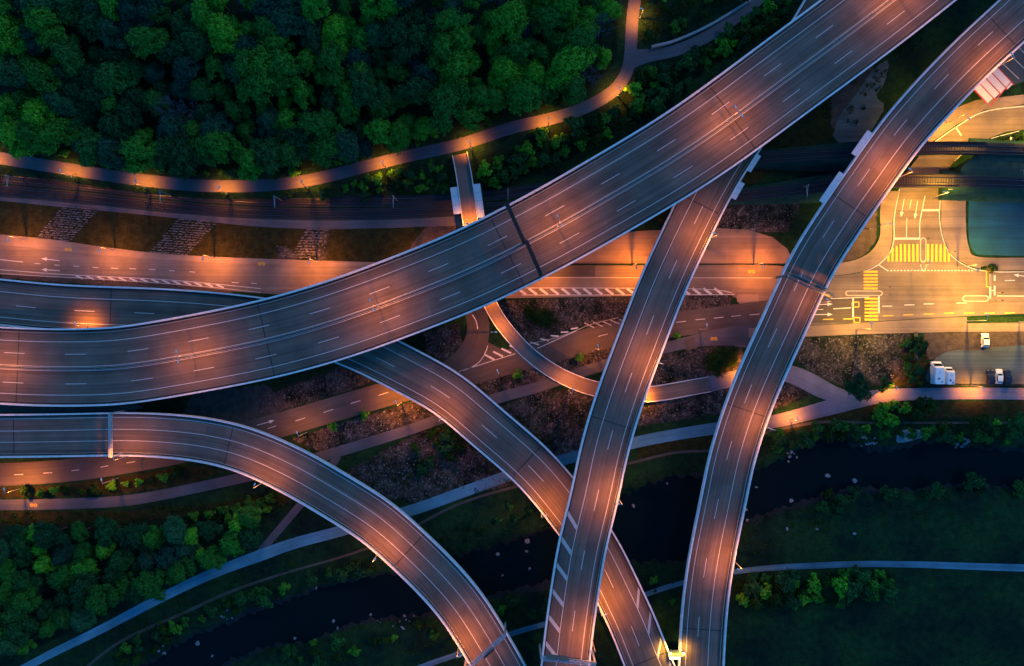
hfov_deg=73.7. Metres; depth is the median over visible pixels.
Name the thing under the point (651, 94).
shrub
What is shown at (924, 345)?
shrub
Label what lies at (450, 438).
shrub
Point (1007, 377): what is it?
parked car
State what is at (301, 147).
deciduous tree
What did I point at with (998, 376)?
parked car
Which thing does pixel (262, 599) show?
shrub
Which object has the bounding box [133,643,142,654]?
shrub
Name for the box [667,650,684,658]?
gore sign
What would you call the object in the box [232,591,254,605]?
shrub
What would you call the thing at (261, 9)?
deciduous tree
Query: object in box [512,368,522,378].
shrub
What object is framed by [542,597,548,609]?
shrub
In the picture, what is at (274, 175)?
shrub
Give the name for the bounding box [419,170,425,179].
shrub
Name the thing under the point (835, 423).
shrub
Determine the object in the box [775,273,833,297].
sign gantry
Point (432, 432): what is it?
shrub
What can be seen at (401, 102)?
deciduous tree
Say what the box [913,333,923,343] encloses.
shrub
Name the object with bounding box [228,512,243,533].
deciduous tree
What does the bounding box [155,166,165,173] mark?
shrub
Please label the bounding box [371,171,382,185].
shrub
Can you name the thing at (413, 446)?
shrub
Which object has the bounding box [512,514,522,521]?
shrub
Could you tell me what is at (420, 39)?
deciduous tree
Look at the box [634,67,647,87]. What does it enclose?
shrub
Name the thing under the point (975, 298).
traffic island
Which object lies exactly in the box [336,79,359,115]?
deciduous tree
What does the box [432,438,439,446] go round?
shrub
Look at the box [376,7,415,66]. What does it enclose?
deciduous tree
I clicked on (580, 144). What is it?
shrub
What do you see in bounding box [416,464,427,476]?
shrub
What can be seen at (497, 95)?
deciduous tree
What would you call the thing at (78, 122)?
deciduous tree
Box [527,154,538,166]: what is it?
shrub
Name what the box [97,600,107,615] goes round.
deciduous tree
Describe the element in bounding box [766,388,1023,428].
riverside path
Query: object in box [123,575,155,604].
deciduous tree
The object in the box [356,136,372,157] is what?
deciduous tree
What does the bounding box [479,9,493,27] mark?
deciduous tree
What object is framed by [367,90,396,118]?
deciduous tree
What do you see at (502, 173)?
shrub
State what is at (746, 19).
shrub
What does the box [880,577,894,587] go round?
shrub
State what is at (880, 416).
shrub
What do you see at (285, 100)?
deciduous tree
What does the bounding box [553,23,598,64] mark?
deciduous tree
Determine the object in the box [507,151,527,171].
shrub
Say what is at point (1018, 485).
shrub
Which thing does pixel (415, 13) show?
deciduous tree
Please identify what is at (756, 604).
shrub
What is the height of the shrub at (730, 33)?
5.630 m
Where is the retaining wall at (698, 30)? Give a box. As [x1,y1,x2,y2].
[651,0,751,48]
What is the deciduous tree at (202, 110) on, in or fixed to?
on the ground at (932, 616)
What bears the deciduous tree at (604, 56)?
on the ground at (932, 616)
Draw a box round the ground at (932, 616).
[0,0,1023,665]
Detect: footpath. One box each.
[0,337,747,509]
[256,457,340,550]
[709,366,855,405]
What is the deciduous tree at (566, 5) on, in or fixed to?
on the ground at (932, 616)
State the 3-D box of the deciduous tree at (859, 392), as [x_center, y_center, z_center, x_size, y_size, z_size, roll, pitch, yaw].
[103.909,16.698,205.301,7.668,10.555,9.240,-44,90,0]
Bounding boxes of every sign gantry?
[108,410,124,457]
[464,622,505,665]
[505,202,524,243]
[524,239,542,276]
[539,644,595,665]
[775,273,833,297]
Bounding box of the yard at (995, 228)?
[968,201,1023,255]
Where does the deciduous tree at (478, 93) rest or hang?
on the ground at (932, 616)
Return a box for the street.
[0,297,869,485]
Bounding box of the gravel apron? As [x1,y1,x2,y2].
[574,228,789,262]
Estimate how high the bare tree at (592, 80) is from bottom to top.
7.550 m
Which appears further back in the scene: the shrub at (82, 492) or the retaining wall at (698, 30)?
the shrub at (82, 492)
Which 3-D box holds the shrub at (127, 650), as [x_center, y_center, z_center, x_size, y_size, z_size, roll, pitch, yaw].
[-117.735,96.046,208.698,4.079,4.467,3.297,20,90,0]
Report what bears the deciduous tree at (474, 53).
on the ground at (932, 616)
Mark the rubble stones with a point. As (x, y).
(567, 369)
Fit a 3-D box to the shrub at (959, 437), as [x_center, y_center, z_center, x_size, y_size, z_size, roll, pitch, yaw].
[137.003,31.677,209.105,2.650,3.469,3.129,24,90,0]
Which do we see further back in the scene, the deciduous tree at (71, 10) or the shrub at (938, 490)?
the shrub at (938, 490)
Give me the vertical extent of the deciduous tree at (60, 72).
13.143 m
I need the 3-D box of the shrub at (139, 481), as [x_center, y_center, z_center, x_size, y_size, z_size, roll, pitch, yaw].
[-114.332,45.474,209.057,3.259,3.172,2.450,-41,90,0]
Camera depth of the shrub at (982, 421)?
207.33 m
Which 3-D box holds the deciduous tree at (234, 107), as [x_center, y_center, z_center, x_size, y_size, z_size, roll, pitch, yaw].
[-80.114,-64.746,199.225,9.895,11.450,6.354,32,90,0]
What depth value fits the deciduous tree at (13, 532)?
204.45 m
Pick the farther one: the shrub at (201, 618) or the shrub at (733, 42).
the shrub at (201, 618)
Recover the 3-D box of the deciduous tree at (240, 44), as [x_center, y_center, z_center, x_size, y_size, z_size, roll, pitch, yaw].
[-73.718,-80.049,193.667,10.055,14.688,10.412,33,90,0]
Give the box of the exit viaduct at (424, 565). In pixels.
[0,412,526,665]
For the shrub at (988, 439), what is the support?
on the ground at (932, 616)
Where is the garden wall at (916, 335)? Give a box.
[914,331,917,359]
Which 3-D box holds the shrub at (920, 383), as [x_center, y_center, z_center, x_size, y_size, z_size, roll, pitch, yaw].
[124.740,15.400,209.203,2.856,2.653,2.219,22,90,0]
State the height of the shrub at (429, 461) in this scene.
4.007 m
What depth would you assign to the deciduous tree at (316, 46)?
193.21 m
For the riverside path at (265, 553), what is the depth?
209.95 m
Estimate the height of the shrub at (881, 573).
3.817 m
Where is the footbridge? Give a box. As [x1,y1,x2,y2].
[450,153,710,401]
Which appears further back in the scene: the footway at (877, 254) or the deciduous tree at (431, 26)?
the footway at (877, 254)
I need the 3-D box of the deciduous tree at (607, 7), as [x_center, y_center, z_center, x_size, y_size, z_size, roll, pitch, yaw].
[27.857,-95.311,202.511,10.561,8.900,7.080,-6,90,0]
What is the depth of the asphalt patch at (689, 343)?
209.93 m
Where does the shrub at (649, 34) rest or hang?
on the ground at (932, 616)
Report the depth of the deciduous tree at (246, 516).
201.93 m
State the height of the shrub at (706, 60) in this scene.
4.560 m
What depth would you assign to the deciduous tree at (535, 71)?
196.21 m
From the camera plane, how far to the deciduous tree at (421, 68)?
194.88 m
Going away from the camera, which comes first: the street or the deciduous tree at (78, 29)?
the deciduous tree at (78, 29)
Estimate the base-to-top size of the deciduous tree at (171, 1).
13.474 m
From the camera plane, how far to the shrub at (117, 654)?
208.07 m
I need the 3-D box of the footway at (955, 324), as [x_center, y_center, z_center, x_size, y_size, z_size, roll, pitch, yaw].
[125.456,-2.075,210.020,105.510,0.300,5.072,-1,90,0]
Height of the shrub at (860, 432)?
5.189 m
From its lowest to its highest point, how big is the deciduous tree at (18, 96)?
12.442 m
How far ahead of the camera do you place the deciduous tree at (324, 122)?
193.91 m
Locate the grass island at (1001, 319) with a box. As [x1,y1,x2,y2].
[967,317,1023,322]
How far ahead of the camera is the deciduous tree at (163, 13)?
190.70 m
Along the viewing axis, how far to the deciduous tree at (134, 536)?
201.26 m
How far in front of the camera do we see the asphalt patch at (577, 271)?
209.97 m
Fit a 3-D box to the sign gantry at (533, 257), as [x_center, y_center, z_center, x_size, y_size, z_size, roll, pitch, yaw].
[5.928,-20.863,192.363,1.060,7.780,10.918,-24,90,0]
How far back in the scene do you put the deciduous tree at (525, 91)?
193.43 m
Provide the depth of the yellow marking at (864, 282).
209.96 m
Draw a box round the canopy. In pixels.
[974,67,1014,105]
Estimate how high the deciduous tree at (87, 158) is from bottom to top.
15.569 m
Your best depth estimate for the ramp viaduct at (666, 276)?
196.92 m
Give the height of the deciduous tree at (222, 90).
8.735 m
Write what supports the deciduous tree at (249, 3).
on the ground at (932, 616)
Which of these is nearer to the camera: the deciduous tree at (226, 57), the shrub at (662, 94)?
the deciduous tree at (226, 57)
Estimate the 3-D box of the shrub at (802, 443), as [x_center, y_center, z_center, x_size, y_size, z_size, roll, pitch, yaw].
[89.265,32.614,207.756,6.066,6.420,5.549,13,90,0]
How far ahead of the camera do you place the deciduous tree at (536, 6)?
196.33 m
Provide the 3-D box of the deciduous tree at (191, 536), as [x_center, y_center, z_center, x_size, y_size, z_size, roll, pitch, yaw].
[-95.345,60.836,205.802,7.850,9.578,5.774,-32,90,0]
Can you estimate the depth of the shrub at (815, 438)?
209.51 m
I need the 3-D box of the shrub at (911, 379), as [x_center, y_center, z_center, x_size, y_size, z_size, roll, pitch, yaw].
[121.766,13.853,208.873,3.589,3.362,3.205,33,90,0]
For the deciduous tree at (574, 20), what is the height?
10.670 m
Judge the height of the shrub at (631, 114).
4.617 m
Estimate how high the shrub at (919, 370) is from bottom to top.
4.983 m
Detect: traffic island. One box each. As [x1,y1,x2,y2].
[845,290,882,295]
[847,291,881,294]
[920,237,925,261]
[921,239,924,260]
[962,295,988,301]
[963,296,987,300]
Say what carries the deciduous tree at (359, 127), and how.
on the ground at (932, 616)
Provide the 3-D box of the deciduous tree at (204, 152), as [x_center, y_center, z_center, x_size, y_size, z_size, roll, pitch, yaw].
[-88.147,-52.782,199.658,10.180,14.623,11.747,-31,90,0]
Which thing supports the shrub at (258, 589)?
on the ground at (932, 616)
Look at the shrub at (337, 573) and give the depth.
207.08 m
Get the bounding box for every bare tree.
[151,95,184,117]
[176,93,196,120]
[515,19,537,37]
[583,66,604,84]
[591,11,614,37]
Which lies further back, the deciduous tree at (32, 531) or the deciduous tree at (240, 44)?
the deciduous tree at (32, 531)
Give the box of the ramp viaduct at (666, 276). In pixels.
[540,0,818,665]
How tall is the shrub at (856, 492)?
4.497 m
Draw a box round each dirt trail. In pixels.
[87,547,368,665]
[418,420,1008,525]
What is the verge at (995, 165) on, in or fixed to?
on the ground at (932, 616)
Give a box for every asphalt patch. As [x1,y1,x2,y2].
[547,266,594,276]
[683,337,696,349]
[737,294,757,301]
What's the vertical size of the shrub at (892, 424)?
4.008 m
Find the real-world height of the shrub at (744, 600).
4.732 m
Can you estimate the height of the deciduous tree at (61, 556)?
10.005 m
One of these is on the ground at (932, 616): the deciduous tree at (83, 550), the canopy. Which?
the deciduous tree at (83, 550)
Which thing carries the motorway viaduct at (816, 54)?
on the ground at (932, 616)
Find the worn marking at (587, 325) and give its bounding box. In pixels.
[529,317,620,343]
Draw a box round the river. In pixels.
[140,438,1023,665]
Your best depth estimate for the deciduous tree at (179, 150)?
195.70 m
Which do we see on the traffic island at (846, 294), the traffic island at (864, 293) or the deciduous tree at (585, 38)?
the traffic island at (864, 293)
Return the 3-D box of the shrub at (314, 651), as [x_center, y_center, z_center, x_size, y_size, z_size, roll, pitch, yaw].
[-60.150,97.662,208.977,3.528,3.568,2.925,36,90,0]
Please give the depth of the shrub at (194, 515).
207.94 m
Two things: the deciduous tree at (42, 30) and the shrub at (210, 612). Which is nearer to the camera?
the deciduous tree at (42, 30)
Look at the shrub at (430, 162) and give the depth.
205.07 m
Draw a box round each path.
[0,0,640,191]
[21,422,717,665]
[418,561,1023,665]
[628,0,762,68]
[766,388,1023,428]
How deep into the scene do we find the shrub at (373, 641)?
207.98 m
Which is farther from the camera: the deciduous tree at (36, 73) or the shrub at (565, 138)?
the shrub at (565, 138)
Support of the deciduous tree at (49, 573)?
on the ground at (932, 616)
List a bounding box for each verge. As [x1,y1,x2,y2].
[0,402,154,413]
[954,156,1023,176]
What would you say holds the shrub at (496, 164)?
on the ground at (932, 616)
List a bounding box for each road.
[0,105,1023,324]
[0,197,485,228]
[443,307,488,374]
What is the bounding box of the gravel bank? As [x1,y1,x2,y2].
[896,429,923,442]
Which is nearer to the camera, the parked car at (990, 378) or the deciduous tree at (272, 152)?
the deciduous tree at (272, 152)
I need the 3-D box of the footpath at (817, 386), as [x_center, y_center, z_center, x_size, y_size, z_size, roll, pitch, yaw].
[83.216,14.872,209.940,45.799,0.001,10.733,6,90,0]
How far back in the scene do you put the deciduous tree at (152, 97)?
195.71 m
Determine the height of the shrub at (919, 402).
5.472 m
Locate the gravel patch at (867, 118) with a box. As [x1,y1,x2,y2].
[833,60,888,142]
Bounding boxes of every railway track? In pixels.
[0,138,1023,206]
[0,169,1023,219]
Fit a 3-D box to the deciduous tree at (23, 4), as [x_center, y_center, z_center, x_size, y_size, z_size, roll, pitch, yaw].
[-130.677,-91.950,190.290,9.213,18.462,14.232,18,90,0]
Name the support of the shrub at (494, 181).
on the ground at (932, 616)
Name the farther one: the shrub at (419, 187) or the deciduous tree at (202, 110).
the shrub at (419, 187)
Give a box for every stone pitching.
[36,206,96,240]
[149,219,217,254]
[291,228,328,257]
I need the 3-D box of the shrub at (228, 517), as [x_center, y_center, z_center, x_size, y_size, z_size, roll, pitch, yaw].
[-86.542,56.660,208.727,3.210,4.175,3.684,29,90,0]
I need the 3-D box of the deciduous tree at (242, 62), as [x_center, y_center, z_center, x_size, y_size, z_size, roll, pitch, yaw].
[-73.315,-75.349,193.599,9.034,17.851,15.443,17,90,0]
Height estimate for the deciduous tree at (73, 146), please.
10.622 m
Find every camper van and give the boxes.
[929,361,944,383]
[944,367,954,383]
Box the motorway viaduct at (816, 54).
[0,0,955,406]
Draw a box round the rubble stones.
[254,204,907,501]
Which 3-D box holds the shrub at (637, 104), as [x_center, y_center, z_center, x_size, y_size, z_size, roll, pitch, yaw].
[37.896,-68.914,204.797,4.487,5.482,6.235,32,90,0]
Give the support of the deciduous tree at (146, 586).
on the ground at (932, 616)
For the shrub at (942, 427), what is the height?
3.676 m
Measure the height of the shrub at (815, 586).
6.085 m
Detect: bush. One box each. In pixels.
[523,304,557,328]
[702,345,740,377]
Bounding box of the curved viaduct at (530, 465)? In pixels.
[0,279,675,665]
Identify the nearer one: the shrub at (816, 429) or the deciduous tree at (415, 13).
the deciduous tree at (415, 13)
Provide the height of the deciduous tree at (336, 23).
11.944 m
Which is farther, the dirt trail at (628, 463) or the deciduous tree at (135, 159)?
the dirt trail at (628, 463)
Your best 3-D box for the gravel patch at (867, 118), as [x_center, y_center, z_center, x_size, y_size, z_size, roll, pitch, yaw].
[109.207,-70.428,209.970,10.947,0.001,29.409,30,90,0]
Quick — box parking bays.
[999,44,1023,83]
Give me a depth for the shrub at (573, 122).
203.25 m
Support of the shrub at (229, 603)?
on the ground at (932, 616)
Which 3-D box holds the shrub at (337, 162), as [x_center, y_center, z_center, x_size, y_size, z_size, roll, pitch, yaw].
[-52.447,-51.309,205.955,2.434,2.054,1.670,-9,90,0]
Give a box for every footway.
[0,235,375,266]
[749,317,1023,337]
[834,191,898,275]
[927,94,1023,141]
[941,200,1023,270]
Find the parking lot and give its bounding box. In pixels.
[926,345,1023,383]
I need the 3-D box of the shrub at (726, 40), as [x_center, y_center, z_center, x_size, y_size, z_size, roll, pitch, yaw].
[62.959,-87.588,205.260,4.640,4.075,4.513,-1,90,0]
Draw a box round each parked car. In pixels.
[980,333,989,346]
[986,370,994,384]
[994,369,1002,383]
[1003,370,1011,384]
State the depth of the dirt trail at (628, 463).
209.93 m
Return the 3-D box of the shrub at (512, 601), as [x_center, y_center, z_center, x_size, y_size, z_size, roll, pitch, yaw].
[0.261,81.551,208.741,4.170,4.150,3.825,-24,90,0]
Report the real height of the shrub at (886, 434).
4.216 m
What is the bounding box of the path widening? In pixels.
[686,326,753,344]
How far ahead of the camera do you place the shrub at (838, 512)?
207.63 m
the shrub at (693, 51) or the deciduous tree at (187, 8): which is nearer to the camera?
the deciduous tree at (187, 8)
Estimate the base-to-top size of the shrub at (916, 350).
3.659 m
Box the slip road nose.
[458,342,516,371]
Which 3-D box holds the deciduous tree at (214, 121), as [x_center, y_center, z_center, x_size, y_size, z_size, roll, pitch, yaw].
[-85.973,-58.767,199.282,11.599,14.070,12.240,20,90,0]
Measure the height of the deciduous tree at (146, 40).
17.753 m
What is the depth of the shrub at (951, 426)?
208.34 m
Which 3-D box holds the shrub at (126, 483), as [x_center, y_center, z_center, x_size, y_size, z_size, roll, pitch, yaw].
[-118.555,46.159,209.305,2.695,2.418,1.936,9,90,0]
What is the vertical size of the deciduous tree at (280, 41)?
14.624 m
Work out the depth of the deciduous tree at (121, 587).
202.57 m
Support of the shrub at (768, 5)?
on the ground at (932, 616)
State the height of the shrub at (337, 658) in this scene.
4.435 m
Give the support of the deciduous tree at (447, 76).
on the ground at (932, 616)
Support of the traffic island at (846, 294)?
on the road at (943, 291)
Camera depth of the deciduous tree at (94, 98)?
193.84 m
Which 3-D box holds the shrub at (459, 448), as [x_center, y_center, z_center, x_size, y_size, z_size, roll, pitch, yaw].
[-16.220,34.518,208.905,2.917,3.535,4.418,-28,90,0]
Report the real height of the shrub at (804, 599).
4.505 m
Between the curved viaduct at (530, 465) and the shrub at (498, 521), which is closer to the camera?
the curved viaduct at (530, 465)
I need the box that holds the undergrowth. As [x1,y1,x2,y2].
[0,0,1014,665]
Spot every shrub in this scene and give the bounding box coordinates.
[18,484,30,498]
[35,488,43,496]
[48,487,59,494]
[53,146,61,157]
[58,149,70,157]
[60,484,70,492]
[77,488,86,494]
[90,482,101,494]
[105,480,116,491]
[114,650,124,658]
[118,642,131,653]
[121,481,128,486]
[131,632,140,644]
[132,652,140,665]
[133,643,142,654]
[134,478,143,486]
[148,475,154,485]
[150,631,160,641]
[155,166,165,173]
[155,472,168,482]
[157,620,170,635]
[168,620,181,634]
[170,465,180,478]
[181,616,188,628]
[187,511,198,521]
[197,615,206,622]
[203,510,215,518]
[203,604,217,618]
[216,505,228,513]
[222,168,236,179]
[222,598,233,607]
[224,512,233,523]
[229,502,241,514]
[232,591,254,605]
[244,495,256,506]
[254,586,267,593]
[254,588,273,608]
[256,497,266,507]
[262,505,271,512]
[265,493,275,503]
[270,170,280,180]
[277,582,290,594]
[280,644,297,660]
[288,167,300,177]
[304,570,317,586]
[309,638,317,645]
[309,648,320,656]
[312,655,326,665]
[316,187,328,200]
[324,567,334,578]
[327,422,336,431]
[331,632,345,649]
[331,654,346,663]
[332,564,353,582]
[334,160,341,165]
[342,184,348,192]
[347,646,360,656]
[350,179,357,187]
[351,562,373,580]
[358,180,368,192]
[361,410,368,420]
[368,636,378,644]
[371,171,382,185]
[376,187,383,193]
[376,636,391,643]
[386,169,393,176]
[388,172,401,188]
[390,634,398,641]
[393,167,405,174]
[402,177,413,186]
[403,164,416,179]
[410,441,420,455]
[413,620,422,630]
[414,139,420,146]
[414,184,428,192]
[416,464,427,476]
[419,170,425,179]
[424,454,435,466]
[425,427,437,438]
[426,158,435,171]
[428,630,439,639]
[430,128,438,138]
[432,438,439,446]
[434,164,443,172]
[436,169,453,182]
[436,441,456,456]
[438,428,455,444]
[443,451,457,463]
[455,438,463,452]
[476,159,492,177]
[478,175,488,184]
[483,112,493,125]
[487,174,501,189]
[491,155,503,169]
[495,165,510,182]
[495,517,502,523]
[497,604,506,615]
[506,502,513,509]
[506,595,519,607]
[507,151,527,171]
[508,164,521,179]
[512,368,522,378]
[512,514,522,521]
[519,140,535,156]
[526,505,535,513]
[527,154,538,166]
[534,127,548,146]
[535,149,550,166]
[539,135,553,154]
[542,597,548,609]
[544,99,558,108]
[546,152,560,167]
[548,132,564,148]
[558,143,571,157]
[562,134,569,142]
[563,115,585,136]
[574,128,590,141]
[574,138,586,151]
[575,353,582,361]
[599,112,612,128]
[601,127,612,138]
[607,103,619,118]
[623,81,641,96]
[625,108,639,119]
[629,93,645,113]
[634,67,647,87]
[642,26,654,40]
[643,95,665,112]
[644,64,657,79]
[644,89,655,102]
[649,80,658,89]
[649,576,657,584]
[655,84,669,101]
[656,69,672,86]
[669,19,680,34]
[669,81,683,99]
[672,333,680,338]
[675,52,697,71]
[677,16,687,27]
[682,77,691,90]
[686,44,700,62]
[697,43,713,57]
[699,55,711,70]
[710,48,722,57]
[715,35,729,47]
[717,21,736,39]
[719,45,733,57]
[728,39,739,46]
[733,25,749,38]
[735,592,748,607]
[737,31,753,48]
[739,14,750,28]
[741,571,760,597]
[748,25,768,39]
[749,594,763,612]
[750,6,762,18]
[756,582,771,600]
[759,573,771,582]
[761,14,780,29]
[762,0,777,13]
[767,431,786,450]
[768,587,784,607]
[771,0,786,9]
[773,447,783,453]
[774,567,800,593]
[775,427,783,434]
[782,585,794,597]
[782,593,803,608]
[784,0,791,5]
[786,438,796,449]
[793,579,800,588]
[794,594,810,609]
[796,431,814,448]
[797,586,810,595]
[807,572,822,592]
[809,592,823,602]
[811,420,824,434]
[813,434,819,441]
[815,501,830,514]
[819,572,832,589]
[821,487,832,500]
[823,427,835,442]
[828,418,846,432]
[829,504,843,516]
[830,576,848,598]
[834,494,853,506]
[836,595,845,608]
[838,567,851,578]
[840,576,863,605]
[841,421,849,431]
[849,485,861,500]
[850,564,871,586]
[851,423,866,440]
[858,586,873,601]
[861,424,870,432]
[866,577,883,591]
[867,591,879,601]
[872,401,884,421]
[874,569,885,577]
[875,421,882,428]
[877,402,889,412]
[878,377,894,392]
[878,582,898,603]
[879,430,890,439]
[880,485,898,501]
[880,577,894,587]
[882,415,900,427]
[883,412,895,424]
[890,399,899,410]
[895,429,904,437]
[898,336,912,347]
[898,401,912,413]
[899,354,914,360]
[902,361,913,373]
[906,373,917,383]
[906,427,917,439]
[909,344,920,357]
[909,403,926,421]
[910,363,924,376]
[911,396,928,411]
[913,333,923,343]
[915,379,923,386]
[917,340,929,354]
[920,427,932,440]
[923,397,937,414]
[925,481,946,500]
[931,424,938,433]
[936,428,957,445]
[939,420,948,432]
[948,422,954,431]
[956,432,963,441]
[962,471,988,490]
[964,417,979,432]
[973,429,983,442]
[975,413,989,426]
[983,433,993,444]
[991,427,999,437]
[993,419,1001,424]
[996,136,1004,140]
[1003,438,1010,444]
[1006,426,1023,439]
[1007,411,1023,430]
[1008,133,1021,140]
[1013,480,1023,498]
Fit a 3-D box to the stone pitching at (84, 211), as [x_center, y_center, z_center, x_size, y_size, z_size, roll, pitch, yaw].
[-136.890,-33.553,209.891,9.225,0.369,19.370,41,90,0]
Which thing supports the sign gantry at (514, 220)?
on the motorway viaduct at (816, 54)
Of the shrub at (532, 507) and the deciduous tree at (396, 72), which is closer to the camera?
the deciduous tree at (396, 72)
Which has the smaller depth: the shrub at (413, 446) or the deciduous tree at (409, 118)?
the deciduous tree at (409, 118)
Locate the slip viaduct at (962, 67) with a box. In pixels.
[678,0,1023,665]
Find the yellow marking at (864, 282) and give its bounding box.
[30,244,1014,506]
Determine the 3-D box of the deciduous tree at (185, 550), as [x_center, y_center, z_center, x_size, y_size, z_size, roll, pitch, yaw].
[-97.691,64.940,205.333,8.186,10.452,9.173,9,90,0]
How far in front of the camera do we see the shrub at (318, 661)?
206.64 m
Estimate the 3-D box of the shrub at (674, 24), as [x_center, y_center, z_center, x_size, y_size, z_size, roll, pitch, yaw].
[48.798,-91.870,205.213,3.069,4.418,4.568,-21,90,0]
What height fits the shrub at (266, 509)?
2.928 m
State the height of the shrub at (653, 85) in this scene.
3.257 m
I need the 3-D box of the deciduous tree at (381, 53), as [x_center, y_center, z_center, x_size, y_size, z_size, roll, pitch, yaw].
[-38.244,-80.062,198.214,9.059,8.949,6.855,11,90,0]
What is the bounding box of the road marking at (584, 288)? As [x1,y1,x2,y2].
[0,106,1023,474]
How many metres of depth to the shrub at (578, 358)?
208.21 m
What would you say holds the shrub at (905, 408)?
on the ground at (932, 616)
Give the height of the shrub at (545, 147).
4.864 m
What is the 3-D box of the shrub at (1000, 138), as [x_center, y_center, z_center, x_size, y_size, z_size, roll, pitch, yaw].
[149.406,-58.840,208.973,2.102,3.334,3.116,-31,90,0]
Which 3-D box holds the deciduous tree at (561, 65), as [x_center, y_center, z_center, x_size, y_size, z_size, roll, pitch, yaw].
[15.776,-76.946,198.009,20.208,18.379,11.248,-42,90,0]
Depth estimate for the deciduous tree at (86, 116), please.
197.11 m
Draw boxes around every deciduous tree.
[0,0,25,26]
[0,10,17,61]
[0,13,31,56]
[0,55,28,87]
[0,92,22,122]
[0,114,35,158]
[0,537,11,563]
[0,556,17,582]
[0,573,21,609]
[0,599,33,624]
[0,611,6,640]
[0,616,39,648]
[0,632,28,655]
[4,524,26,541]
[9,0,24,17]
[9,526,35,559]
[11,89,37,109]
[11,569,43,592]
[11,586,46,612]
[13,112,50,150]
[14,552,33,567]
[15,636,38,654]
[16,0,54,25]
[17,2,71,50]
[17,21,48,56]
[17,52,46,69]
[18,95,57,132]
[20,58,62,96]
[26,523,43,542]
[27,116,84,155]
[31,519,69,550]
[31,542,54,556]
[32,555,58,573]
[36,598,55,621]
[38,615,56,638]
[41,87,80,117]
[46,29,86,76]
[46,55,58,66]
[46,570,58,590]
[47,64,79,82]
[48,561,78,589]
[49,0,85,26]
[51,539,76,571]
[52,605,73,628]
[53,586,71,605]
[59,80,86,101]
[68,114,93,135]
[68,567,101,604]
[69,32,81,52]
[69,556,101,577]
[70,519,90,542]
[70,605,95,634]
[71,139,92,154]
[72,541,95,562]
[73,23,93,37]
[73,593,88,611]
[74,98,99,122]
[74,126,112,168]
[76,10,120,42]
[76,61,101,92]
[77,84,119,112]
[82,0,115,17]
[84,582,119,615]
[86,44,106,66]
[92,59,137,96]
[94,132,129,170]
[94,515,125,548]
[94,540,116,559]
[96,0,135,22]
[96,16,132,50]
[97,108,137,143]
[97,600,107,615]
[100,91,123,114]
[101,566,125,583]
[106,546,134,572]
[114,94,144,130]
[114,526,136,552]
[114,571,134,602]
[115,0,155,33]
[116,132,159,174]
[119,54,144,84]
[120,0,163,17]
[121,83,149,111]
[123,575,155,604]
[124,24,168,59]
[124,523,148,551]
[130,567,174,601]
[132,126,153,150]
[136,546,158,575]
[141,88,170,116]
[142,525,165,549]
[144,60,165,83]
[146,2,170,25]
[152,79,171,98]
[152,543,182,572]
[153,133,190,171]
[156,34,187,70]
[156,108,189,146]
[160,0,176,6]
[162,513,188,545]
[164,556,196,584]
[165,29,176,51]
[167,125,201,182]
[169,8,192,39]
[170,77,190,97]
[172,55,203,85]
[175,540,200,561]
[177,20,212,60]
[182,2,192,17]
[182,526,205,546]
[183,118,201,139]
[187,75,216,102]
[187,134,226,168]
[190,0,216,33]
[193,101,219,121]
[193,544,207,563]
[194,520,226,542]
[197,111,234,145]
[199,544,227,569]
[202,127,244,164]
[203,11,248,54]
[204,52,226,80]
[208,0,229,13]
[213,80,232,102]
[219,50,235,61]
[219,530,245,556]
[220,60,245,83]
[223,98,251,122]
[228,33,257,58]
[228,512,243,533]
[231,42,260,89]
[233,76,268,106]
[234,117,256,144]
[236,146,265,182]
[236,504,261,529]
[237,525,262,549]
[238,0,270,11]
[240,19,264,37]
[243,64,290,104]
[245,41,288,90]
[249,136,296,176]
[250,14,282,46]
[251,0,294,27]
[256,104,283,139]
[262,6,310,37]
[263,31,294,58]
[263,44,304,91]
[270,0,311,19]
[272,106,300,132]
[277,92,292,112]
[279,122,321,159]
[279,140,301,167]
[289,77,316,111]
[294,46,318,76]
[295,108,346,147]
[300,0,330,24]
[300,18,323,48]
[306,138,346,167]
[308,41,322,55]
[313,69,331,85]
[314,40,346,79]
[319,12,355,48]
[319,85,339,116]
[322,70,352,95]
[331,128,359,161]
[334,37,350,58]
[335,101,359,126]
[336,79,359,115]
[337,0,352,19]
[342,23,370,54]
[343,46,370,71]
[344,63,392,110]
[348,58,374,88]
[350,115,371,139]
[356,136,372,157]
[359,0,403,19]
[359,7,383,26]
[362,20,391,47]
[363,116,393,144]
[365,46,394,67]
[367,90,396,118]
[371,66,387,82]
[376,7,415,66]
[385,59,410,82]
[387,114,411,154]
[389,0,415,8]
[389,90,411,108]
[390,73,440,104]
[401,112,415,131]
[403,19,434,55]
[404,4,431,27]
[409,59,439,88]
[409,116,437,141]
[425,21,440,43]
[426,31,460,71]
[428,7,475,40]
[428,79,471,136]
[437,48,479,87]
[440,0,464,30]
[446,25,475,51]
[454,109,486,130]
[462,0,486,9]
[462,48,481,72]
[465,85,494,112]
[467,76,484,88]
[470,23,484,45]
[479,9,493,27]
[482,26,503,54]
[485,86,506,112]
[487,55,526,90]
[489,0,529,44]
[489,50,509,68]
[497,34,539,66]
[505,73,524,96]
[505,77,543,117]
[516,0,532,14]
[523,56,545,88]
[527,0,544,25]
[528,41,553,67]
[529,4,570,39]
[535,84,558,106]
[536,0,581,17]
[543,28,559,57]
[543,43,596,90]
[547,72,563,97]
[551,6,579,34]
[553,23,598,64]
[561,70,587,107]
[572,0,599,9]
[572,18,599,43]
[576,4,598,23]
[594,0,623,22]
[596,45,611,68]
[843,372,871,401]
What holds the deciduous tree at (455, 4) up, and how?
on the ground at (932, 616)

